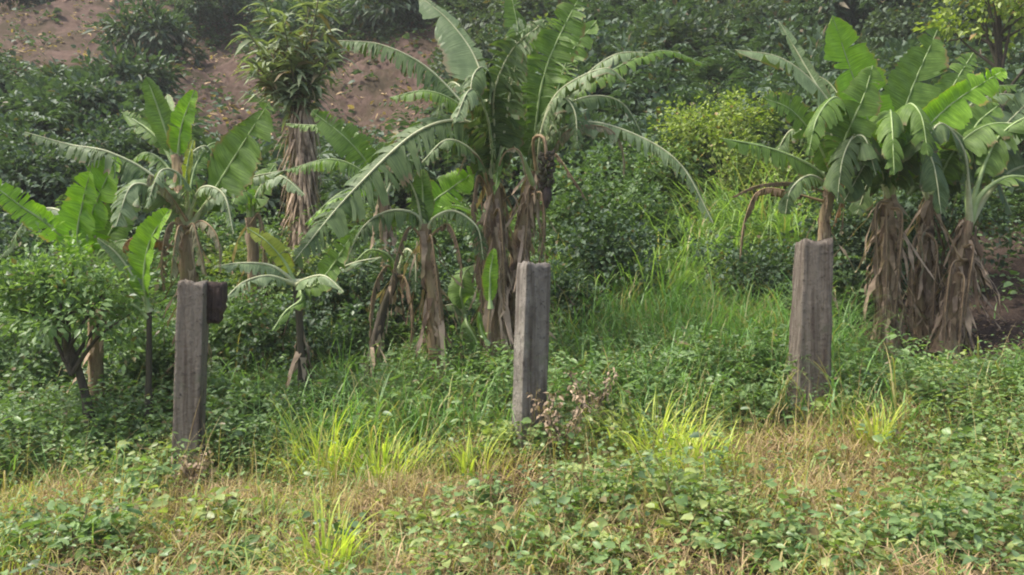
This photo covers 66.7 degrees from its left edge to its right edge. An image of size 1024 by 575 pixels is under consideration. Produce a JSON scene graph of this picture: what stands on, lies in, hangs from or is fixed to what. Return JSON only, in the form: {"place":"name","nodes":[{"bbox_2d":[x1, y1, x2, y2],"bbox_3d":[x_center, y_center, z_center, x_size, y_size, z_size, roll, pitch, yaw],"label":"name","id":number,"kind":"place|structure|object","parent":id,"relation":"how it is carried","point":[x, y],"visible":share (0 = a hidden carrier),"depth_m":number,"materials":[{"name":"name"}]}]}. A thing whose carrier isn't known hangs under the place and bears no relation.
{"place":"outdoors","nodes":[
{"label":"outdoors","id":0,"kind":"place"},
{"bbox_2d":[0,0,1023,574],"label":"hillside ground","id":1,"kind":"structure","parent":0,"point":[386,72],"depth_m":26.54,"materials":[{"name":"soil"}]},
{"bbox_2d":[0,162,81,253],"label":"hillside bush","id":2,"kind":"object","parent":1,"relation":"on","point":[46,203],"visible":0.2,"depth_m":14.70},
{"bbox_2d":[0,504,91,574],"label":"leafy weed","id":3,"kind":"object","parent":1,"relation":"on","point":[36,522],"visible":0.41,"depth_m":4.54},
{"bbox_2d":[0,287,107,403],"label":"bush","id":4,"kind":"object","parent":1,"relation":"on","point":[12,356],"visible":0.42,"depth_m":8.63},
{"bbox_2d":[0,87,126,151],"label":"hillside bush","id":5,"kind":"object","parent":1,"relation":"on","point":[39,109],"visible":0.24,"depth_m":18.81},
{"bbox_2d":[0,113,136,211],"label":"bush","id":6,"kind":"object","parent":1,"relation":"on","point":[70,171],"visible":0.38,"depth_m":14.98,"materials":[{"name":"plant"}]},
{"bbox_2d":[0,156,155,425],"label":"banana plant","id":7,"kind":"object","parent":1,"relation":"on","point":[78,213],"visible":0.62,"depth_m":7.37,"materials":[{"name":"plant"}]},
{"bbox_2d":[0,214,166,471],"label":"tree","id":8,"kind":"object","parent":1,"relation":"on","point":[24,286],"visible":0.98,"depth_m":6.80,"materials":[{"name":"green plant"}]},
{"bbox_2d":[16,486,155,564],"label":"leafy weed","id":9,"kind":"object","parent":1,"relation":"on","point":[85,528],"visible":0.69,"depth_m":4.45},
{"bbox_2d":[28,65,144,137],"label":"hillside bush","id":10,"kind":"object","parent":1,"relation":"on","point":[104,92],"visible":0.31,"depth_m":19.90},
{"bbox_2d":[0,237,179,347],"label":"bush","id":11,"kind":"object","parent":1,"relation":"on","point":[24,239],"visible":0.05,"depth_m":10.88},
{"bbox_2d":[54,103,201,188],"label":"bush","id":12,"kind":"object","parent":1,"relation":"on","point":[124,124],"visible":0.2,"depth_m":16.09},
{"bbox_2d":[97,208,170,447],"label":"banana plant","id":13,"kind":"object","parent":1,"relation":"on","point":[143,240],"visible":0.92,"depth_m":6.91,"materials":[{"name":"green plant"}]},
{"bbox_2d":[103,306,175,414],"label":"bush","id":14,"kind":"object","parent":1,"relation":"on","point":[163,352],"visible":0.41,"depth_m":7.79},
{"bbox_2d":[88,40,191,106],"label":"hillside bush","id":15,"kind":"object","parent":1,"relation":"on","point":[166,79],"visible":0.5,"depth_m":24.39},
{"bbox_2d":[81,0,210,67],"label":"hillside bush","id":16,"kind":"object","parent":1,"relation":"on","point":[166,32],"visible":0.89,"depth_m":29.48,"materials":[{"name":"plant"}]},
{"bbox_2d":[86,447,216,508],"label":"leafy weed","id":17,"kind":"object","parent":1,"relation":"on","point":[135,489],"visible":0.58,"depth_m":5.53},
{"bbox_2d":[24,77,284,403],"bbox_3d":[-3.375,-0.279,7.643,2.395,3.615,1.111,0,0,0],"label":"banana plant","id":18,"kind":"object","parent":1,"relation":"on","point":[233,160],"visible":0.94,"depth_m":7.44,"materials":[{"name":"plant"}]},
{"bbox_2d":[158,0,226,30],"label":"hillside bush","id":19,"kind":"object","parent":1,"relation":"on","point":[197,9],"visible":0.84,"depth_m":33.68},
{"bbox_2d":[171,279,227,479],"bbox_3d":[-2.542,0.799,6.340,0.400,1.744,0.253,0,0,-6],"label":"fence post","id":20,"kind":"object","parent":1,"relation":"on","point":[201,306],"visible":0.84,"depth_m":6.23,"materials":[{"name":"concrete"}]},
{"bbox_2d":[121,199,285,288],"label":"bush","id":21,"kind":"object","parent":1,"relation":"on","point":[221,217],"visible":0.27,"depth_m":12.32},
{"bbox_2d":[149,486,261,543],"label":"leafy weed","id":22,"kind":"object","parent":1,"relation":"on","point":[219,497],"visible":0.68,"depth_m":4.81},
{"bbox_2d":[1,0,443,144],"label":"hillside debris","id":23,"kind":"object","parent":1,"relation":"on","point":[19,58],"visible":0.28,"depth_m":28.90,"materials":[{"name":"soil"}]},
{"bbox_2d":[152,270,313,394],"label":"bush","id":24,"kind":"object","parent":1,"relation":"on","point":[243,319],"visible":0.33,"depth_m":8.79,"materials":[{"name":"plant"}]},
{"bbox_2d":[167,135,319,240],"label":"hillside bush","id":25,"kind":"object","parent":1,"relation":"on","point":[265,159],"visible":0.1,"depth_m":15.14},
{"bbox_2d":[193,524,294,574],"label":"leafy weed","id":26,"kind":"object","parent":1,"relation":"on","point":[253,538],"visible":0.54,"depth_m":4.33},
{"bbox_2d":[207,376,300,441],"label":"bush","id":27,"kind":"object","parent":1,"relation":"on","point":[261,391],"visible":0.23,"depth_m":7.34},
{"bbox_2d":[205,163,304,348],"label":"banana plant","id":28,"kind":"object","parent":1,"relation":"on","point":[251,200],"visible":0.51,"depth_m":9.53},
{"bbox_2d":[196,229,354,305],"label":"bush","id":29,"kind":"object","parent":1,"relation":"on","point":[227,251],"visible":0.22,"depth_m":11.35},
{"bbox_2d":[211,290,353,383],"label":"bush","id":30,"kind":"object","parent":1,"relation":"on","point":[272,344],"visible":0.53,"depth_m":8.53,"materials":[{"name":"plant"}]},
{"bbox_2d":[224,0,358,257],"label":"shaggy tree","id":31,"kind":"object","parent":1,"relation":"on","point":[299,92],"visible":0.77,"depth_m":12.99,"materials":[{"name":"green plant"}]},
{"bbox_2d":[237,0,350,67],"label":"hillside bush","id":32,"kind":"object","parent":1,"relation":"on","point":[295,25],"visible":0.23,"depth_m":29.58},
{"bbox_2d":[214,227,380,396],"bbox_3d":[-1.974,0.500,7.331,1.487,2.148,0.702,0,0,11],"label":"banana plant","id":33,"kind":"object","parent":1,"relation":"on","point":[326,277],"visible":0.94,"depth_m":7.34,"materials":[{"name":"green plant"}]},
{"bbox_2d":[251,377,359,444],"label":"bush","id":34,"kind":"object","parent":1,"relation":"on","point":[293,400],"visible":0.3,"depth_m":7.10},
{"bbox_2d":[223,391,400,491],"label":"grass tuft","id":35,"kind":"object","parent":1,"relation":"on","point":[314,450],"visible":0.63,"depth_m":6.20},
{"bbox_2d":[230,479,437,574],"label":"grass tuft","id":36,"kind":"object","parent":1,"relation":"on","point":[342,543],"visible":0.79,"depth_m":4.12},
{"bbox_2d":[256,236,413,350],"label":"bush","id":37,"kind":"object","parent":1,"relation":"on","point":[329,298],"visible":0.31,"depth_m":9.51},
{"bbox_2d":[285,109,422,316],"bbox_3d":[-2.117,-0.722,10.267,2.053,3.152,1.196,0,0,0],"label":"banana plant","id":38,"kind":"object","parent":1,"relation":"on","point":[337,135],"visible":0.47,"depth_m":10.01,"materials":[{"name":"plant"}]},
{"bbox_2d":[312,294,421,377],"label":"bush","id":39,"kind":"object","parent":1,"relation":"on","point":[360,330],"visible":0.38,"depth_m":8.78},
{"bbox_2d":[306,416,462,489],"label":"grass tuft","id":40,"kind":"object","parent":1,"relation":"on","point":[385,459],"visible":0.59,"depth_m":6.04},
{"bbox_2d":[356,248,421,392],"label":"banana plant","id":41,"kind":"object","parent":1,"relation":"on","point":[376,335],"visible":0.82,"depth_m":8.23,"materials":[{"name":"brown plant"}]},
{"bbox_2d":[339,0,438,37],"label":"hillside bush","id":42,"kind":"object","parent":1,"relation":"on","point":[359,10],"visible":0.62,"depth_m":30.23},
{"bbox_2d":[333,220,478,344],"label":"bush","id":43,"kind":"object","parent":1,"relation":"on","point":[444,286],"visible":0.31,"depth_m":9.31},
{"bbox_2d":[344,166,488,402],"bbox_3d":[-1.002,-0.007,8.119,1.471,2.571,0.734,0,0,-7],"label":"banana plant","id":44,"kind":"object","parent":1,"relation":"on","point":[431,203],"visible":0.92,"depth_m":8.01,"materials":[{"name":"plant"}]},
{"bbox_2d":[292,0,544,391],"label":"banana plant","id":45,"kind":"object","parent":1,"relation":"on","point":[487,113],"visible":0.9,"depth_m":8.00,"materials":[{"name":"plant"}]},
{"bbox_2d":[370,486,492,552],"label":"leafy weed","id":46,"kind":"object","parent":1,"relation":"on","point":[421,515],"visible":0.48,"depth_m":4.80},
{"bbox_2d":[393,202,509,273],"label":"bush","id":47,"kind":"object","parent":1,"relation":"on","point":[449,241],"visible":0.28,"depth_m":12.28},
{"bbox_2d":[443,264,481,367],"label":"banana plant","id":48,"kind":"object","parent":1,"relation":"on","point":[458,295],"visible":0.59,"depth_m":8.38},
{"bbox_2d":[412,468,512,523],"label":"leafy weed","id":49,"kind":"object","parent":1,"relation":"on","point":[484,496],"visible":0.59,"depth_m":5.24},
{"bbox_2d":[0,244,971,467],"bbox_3d":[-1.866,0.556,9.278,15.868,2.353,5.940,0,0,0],"label":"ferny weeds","id":50,"kind":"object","parent":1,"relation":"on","point":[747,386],"visible":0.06,"depth_m":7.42,"materials":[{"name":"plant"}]},
{"bbox_2d":[476,248,498,395],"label":"banana plant","id":51,"kind":"object","parent":1,"relation":"on","point":[490,273],"visible":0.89,"depth_m":7.85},
{"bbox_2d":[424,418,554,487],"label":"grass tuft","id":52,"kind":"object","parent":1,"relation":"on","point":[462,460],"visible":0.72,"depth_m":5.95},
{"bbox_2d":[0,0,1006,214],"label":"hillside undergrowth","id":53,"kind":"object","parent":1,"relation":"on","point":[213,34],"visible":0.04,"depth_m":29.53,"materials":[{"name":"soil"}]},
{"bbox_2d":[0,218,1023,501],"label":"long grass","id":54,"kind":"structure","parent":1,"relation":"on","point":[840,328],"depth_m":7.62,"materials":[{"name":"plant"}]},
{"bbox_2d":[0,283,1023,486],"bbox_3d":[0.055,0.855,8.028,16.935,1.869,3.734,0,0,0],"label":"upright weeds","id":55,"kind":"object","parent":1,"relation":"on","point":[476,362],"visible":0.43,"depth_m":7.12,"materials":[{"name":"plant"}]},
{"bbox_2d":[0,279,1023,574],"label":"weeds","id":56,"kind":"object","parent":1,"relation":"on","point":[610,543],"visible":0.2,"depth_m":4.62,"materials":[{"name":"plant"}]},
{"bbox_2d":[0,0,1023,223],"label":"hillside fronds","id":57,"kind":"object","parent":1,"relation":"on","point":[333,179],"visible":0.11,"depth_m":18.40,"materials":[{"name":"plant"}]},
{"bbox_2d":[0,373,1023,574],"bbox_3d":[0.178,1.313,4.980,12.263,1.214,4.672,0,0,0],"label":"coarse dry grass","id":58,"kind":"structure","parent":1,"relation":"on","point":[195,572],"depth_m":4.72,"materials":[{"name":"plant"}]},
{"bbox_2d":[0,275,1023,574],"bbox_3d":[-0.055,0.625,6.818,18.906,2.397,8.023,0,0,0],"label":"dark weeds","id":59,"kind":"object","parent":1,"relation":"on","point":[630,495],"visible":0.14,"depth_m":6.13,"materials":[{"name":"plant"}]},
{"bbox_2d":[0,252,1023,573],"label":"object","id":60,"kind":"object","parent":1,"relation":"on","point":[520,458],"visible":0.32,"depth_m":5.47,"materials":[{"name":"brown plant"}]},
{"bbox_2d":[0,112,1023,354],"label":"slope fronds","id":61,"kind":"object","parent":1,"relation":"on","point":[270,218],"visible":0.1,"depth_m":12.17,"materials":[{"name":"plant"}]},
{"bbox_2d":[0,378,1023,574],"bbox_3d":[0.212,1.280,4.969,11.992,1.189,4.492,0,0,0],"label":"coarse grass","id":62,"kind":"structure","parent":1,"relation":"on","point":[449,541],"depth_m":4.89,"materials":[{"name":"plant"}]},
{"bbox_2d":[0,276,1023,574],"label":"green grass","id":63,"kind":"structure","parent":1,"relation":"on","point":[436,404],"depth_m":6.22,"materials":[{"name":"plant"}]},
{"bbox_2d":[0,157,1023,376],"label":"slope undergrowth","id":64,"kind":"object","parent":1,"relation":"on","point":[1009,283],"depth_m":11.31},
{"bbox_2d":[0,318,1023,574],"bbox_3d":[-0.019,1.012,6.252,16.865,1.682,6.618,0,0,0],"label":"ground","id":65,"kind":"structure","parent":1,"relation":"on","point":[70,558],"depth_m":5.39,"materials":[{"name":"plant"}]},
{"bbox_2d":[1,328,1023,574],"bbox_3d":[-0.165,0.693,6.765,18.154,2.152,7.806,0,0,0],"label":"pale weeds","id":66,"kind":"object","parent":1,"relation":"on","point":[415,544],"visible":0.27,"depth_m":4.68,"materials":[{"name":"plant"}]},
{"bbox_2d":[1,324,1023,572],"bbox_3d":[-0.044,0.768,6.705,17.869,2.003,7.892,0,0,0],"label":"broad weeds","id":67,"kind":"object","parent":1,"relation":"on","point":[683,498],"visible":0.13,"depth_m":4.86,"materials":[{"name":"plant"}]},
{"bbox_2d":[441,134,593,221],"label":"hillside bush","id":68,"kind":"object","parent":1,"relation":"on","point":[509,170],"visible":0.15,"depth_m":14.82,"materials":[{"name":"green plant"}]},
{"bbox_2d":[512,261,550,459],"bbox_3d":[0.149,0.653,6.350,0.279,1.749,0.215,0,0,-24],"label":"fence post","id":69,"kind":"object","parent":1,"relation":"on","point":[531,332],"visible":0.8,"depth_m":6.27,"materials":[{"name":"concrete"}]},
{"bbox_2d":[450,496,612,572],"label":"leafy weed","id":70,"kind":"object","parent":1,"relation":"on","point":[561,502],"visible":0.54,"depth_m":4.45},
{"bbox_2d":[526,389,594,460],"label":"dead weed","id":71,"kind":"object","parent":1,"relation":"on","point":[548,419],"visible":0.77,"depth_m":6.08,"materials":[{"name":"brown plant"}]},
{"bbox_2d":[513,455,642,530],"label":"leafy weed","id":72,"kind":"object","parent":1,"relation":"on","point":[607,482],"visible":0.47,"depth_m":4.92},
{"bbox_2d":[549,258,607,341],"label":"bush","id":73,"kind":"object","parent":1,"relation":"on","point":[564,286],"visible":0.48,"depth_m":9.34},
{"bbox_2d":[517,513,663,574],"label":"leafy weed","id":74,"kind":"object","parent":1,"relation":"on","point":[602,521],"visible":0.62,"depth_m":4.26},
{"bbox_2d":[470,0,713,366],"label":"banana plant","id":75,"kind":"object","parent":1,"relation":"on","point":[550,110],"visible":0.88,"depth_m":8.37,"materials":[{"name":"green plant"}]},
{"bbox_2d":[509,155,680,262],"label":"bush","id":76,"kind":"object","parent":1,"relation":"on","point":[565,199],"visible":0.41,"depth_m":11.97,"materials":[{"name":"plant"}]},
{"bbox_2d":[531,193,671,320],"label":"bush","id":77,"kind":"object","parent":1,"relation":"on","point":[594,257],"visible":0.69,"depth_m":9.98,"materials":[{"name":"plant"}]},
{"bbox_2d":[521,114,728,214],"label":"hillside bush","id":78,"kind":"object","parent":1,"relation":"on","point":[646,130],"visible":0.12,"depth_m":14.61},
{"bbox_2d":[564,132,715,227],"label":"bush","id":79,"kind":"object","parent":1,"relation":"on","point":[642,166],"visible":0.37,"depth_m":13.51,"materials":[{"name":"plant"}]},
{"bbox_2d":[589,31,690,112],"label":"hillside bush","id":80,"kind":"object","parent":1,"relation":"on","point":[655,64],"visible":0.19,"depth_m":19.30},
{"bbox_2d":[583,152,699,276],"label":"bush","id":81,"kind":"object","parent":1,"relation":"on","point":[658,215],"visible":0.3,"depth_m":11.50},
{"bbox_2d":[577,450,722,525],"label":"leafy weed","id":82,"kind":"object","parent":1,"relation":"on","point":[688,471],"visible":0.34,"depth_m":4.81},
{"bbox_2d":[567,387,759,477],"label":"grass tuft","id":83,"kind":"object","parent":1,"relation":"on","point":[665,420],"visible":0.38,"depth_m":6.09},
{"bbox_2d":[604,83,723,137],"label":"hillside bush","id":84,"kind":"object","parent":1,"relation":"on","point":[654,105],"visible":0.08,"depth_m":17.36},
{"bbox_2d":[567,207,771,313],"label":"tall grass","id":85,"kind":"structure","parent":1,"relation":"on","point":[682,270],"depth_m":9.86,"materials":[{"name":"plant"}]},
{"bbox_2d":[604,0,736,71],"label":"hillside bush","id":86,"kind":"object","parent":1,"relation":"on","point":[666,5],"visible":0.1,"depth_m":22.72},
{"bbox_2d":[600,399,762,482],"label":"grass tuft","id":87,"kind":"object","parent":1,"relation":"on","point":[695,444],"visible":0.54,"depth_m":5.63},
{"bbox_2d":[616,9,751,75],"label":"hillside bush","id":88,"kind":"object","parent":1,"relation":"on","point":[658,34],"visible":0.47,"depth_m":21.63,"materials":[{"name":"green plant"}]},
{"bbox_2d":[556,169,846,278],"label":"tall grass","id":89,"kind":"structure","parent":1,"relation":"on","point":[720,232],"depth_m":11.01,"materials":[{"name":"plant"}]},
{"bbox_2d":[639,457,775,545],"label":"leafy weed","id":90,"kind":"object","parent":1,"relation":"on","point":[703,503],"visible":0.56,"depth_m":4.58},
{"bbox_2d":[646,98,794,191],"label":"hillside bush","id":91,"kind":"object","parent":1,"relation":"on","point":[711,165],"visible":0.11,"depth_m":14.77,"materials":[{"name":"green plant"}]},
{"bbox_2d":[635,81,814,204],"bbox_3d":[3.754,-2.364,13.899,3.257,2.993,2.200,0,0,0],"label":"bush","id":92,"kind":"object","parent":1,"relation":"on","point":[690,134],"visible":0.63,"depth_m":13.74,"materials":[{"name":"plant"}]},
{"bbox_2d":[707,0,805,36],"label":"hillside bush","id":93,"kind":"object","parent":1,"relation":"on","point":[758,8],"visible":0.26,"depth_m":25.83,"materials":[{"name":"green plant"}]},
{"bbox_2d":[704,129,821,217],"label":"bush","id":94,"kind":"object","parent":1,"relation":"on","point":[761,170],"visible":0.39,"depth_m":13.00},
{"bbox_2d":[686,513,840,574],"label":"leafy weed","id":95,"kind":"object","parent":1,"relation":"on","point":[775,562],"visible":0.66,"depth_m":4.17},
{"bbox_2d":[675,230,857,312],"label":"bush","id":96,"kind":"object","parent":1,"relation":"on","point":[760,263],"visible":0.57,"depth_m":9.83,"materials":[{"name":"plant"}]},
{"bbox_2d":[641,129,904,267],"bbox_3d":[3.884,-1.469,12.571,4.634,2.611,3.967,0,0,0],"label":"tall grass","id":97,"kind":"structure","parent":1,"relation":"on","point":[720,191],"depth_m":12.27,"materials":[{"name":"plant"}]},
{"bbox_2d":[720,22,883,348],"bbox_3d":[3.352,-1.063,8.440,2.486,3.898,0.966,0,0,-12],"label":"banana plant","id":98,"kind":"object","parent":1,"relation":"on","point":[834,125],"visible":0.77,"depth_m":8.26,"materials":[{"name":"plant"}]},
{"bbox_2d":[786,237,833,427],"bbox_3d":[2.674,0.429,7.010,0.406,1.762,0.310,0,0,0],"label":"fence post","id":99,"kind":"object","parent":1,"relation":"on","point":[810,327],"visible":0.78,"depth_m":6.92,"materials":[{"name":"concrete"}]},
{"bbox_2d":[759,522,903,574],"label":"leafy weed","id":100,"kind":"object","parent":1,"relation":"on","point":[850,545],"visible":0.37,"depth_m":4.01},
{"bbox_2d":[751,176,948,300],"bbox_3d":[4.526,-0.700,10.416,2.598,2.264,1.528,0,0,0],"label":"bush","id":101,"kind":"object","parent":1,"relation":"on","point":[852,249],"visible":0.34,"depth_m":10.25,"materials":[{"name":"plant"}]},
{"bbox_2d":[814,391,927,456],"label":"grass tuft","id":102,"kind":"object","parent":1,"relation":"on","point":[876,428],"visible":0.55,"depth_m":6.05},
{"bbox_2d":[814,15,1006,355],"bbox_3d":[4.357,-1.069,8.589,1.961,3.827,1.684,0,0,25],"label":"banana plant","id":103,"kind":"object","parent":1,"relation":"on","point":[912,110],"visible":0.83,"depth_m":8.57,"materials":[{"name":"plant"}]},
{"bbox_2d":[855,0,965,50],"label":"hillside bush","id":104,"kind":"object","parent":1,"relation":"on","point":[900,30],"visible":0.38,"depth_m":22.88,"materials":[{"name":"green plant"}]},
{"bbox_2d":[834,502,998,574],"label":"leafy weed","id":105,"kind":"object","parent":1,"relation":"on","point":[883,513],"visible":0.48,"depth_m":4.13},
{"bbox_2d":[855,428,994,494],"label":"leafy weed","id":106,"kind":"object","parent":1,"relation":"on","point":[928,466],"visible":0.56,"depth_m":5.36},
{"bbox_2d":[841,52,1023,342],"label":"banana plant","id":107,"kind":"object","parent":1,"relation":"on","point":[921,286],"visible":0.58,"depth_m":9.02,"materials":[{"name":"plant"}]},
{"bbox_2d":[845,179,1023,288],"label":"bush","id":108,"kind":"object","parent":1,"relation":"on","point":[949,220],"visible":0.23,"depth_m":10.81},
{"bbox_2d":[853,453,1023,512],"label":"leafy weed","id":109,"kind":"object","parent":1,"relation":"on","point":[927,487],"visible":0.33,"depth_m":4.96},
{"bbox_2d":[896,475,1023,551],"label":"leafy weed","id":110,"kind":"object","parent":1,"relation":"on","point":[987,508],"visible":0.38,"depth_m":4.31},
{"bbox_2d":[912,0,1023,219],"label":"leafy tree","id":111,"kind":"object","parent":1,"relation":"on","point":[995,44],"visible":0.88,"depth_m":13.54,"materials":[{"name":"green plant"}]},
{"bbox_2d":[914,101,1023,355],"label":"banana plant","id":112,"kind":"object","parent":1,"relation":"on","point":[966,269],"visible":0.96,"depth_m":8.62,"materials":[{"name":"plant"}]},
{"bbox_2d":[0,335,1023,574],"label":"dry grass","id":113,"kind":"structure","parent":0,"point":[362,500],"depth_m":5.06,"materials":[{"name":"plant"}]},
{"bbox_2d":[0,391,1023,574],"bbox_3d":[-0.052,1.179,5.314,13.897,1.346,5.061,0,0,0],"label":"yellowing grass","id":114,"kind":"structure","parent":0,"point":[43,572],"depth_m":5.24,"materials":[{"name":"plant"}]},
{"bbox_2d":[531,178,859,319],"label":"cane grass","id":115,"kind":"structure","parent":0,"point":[558,255],"depth_m":11.91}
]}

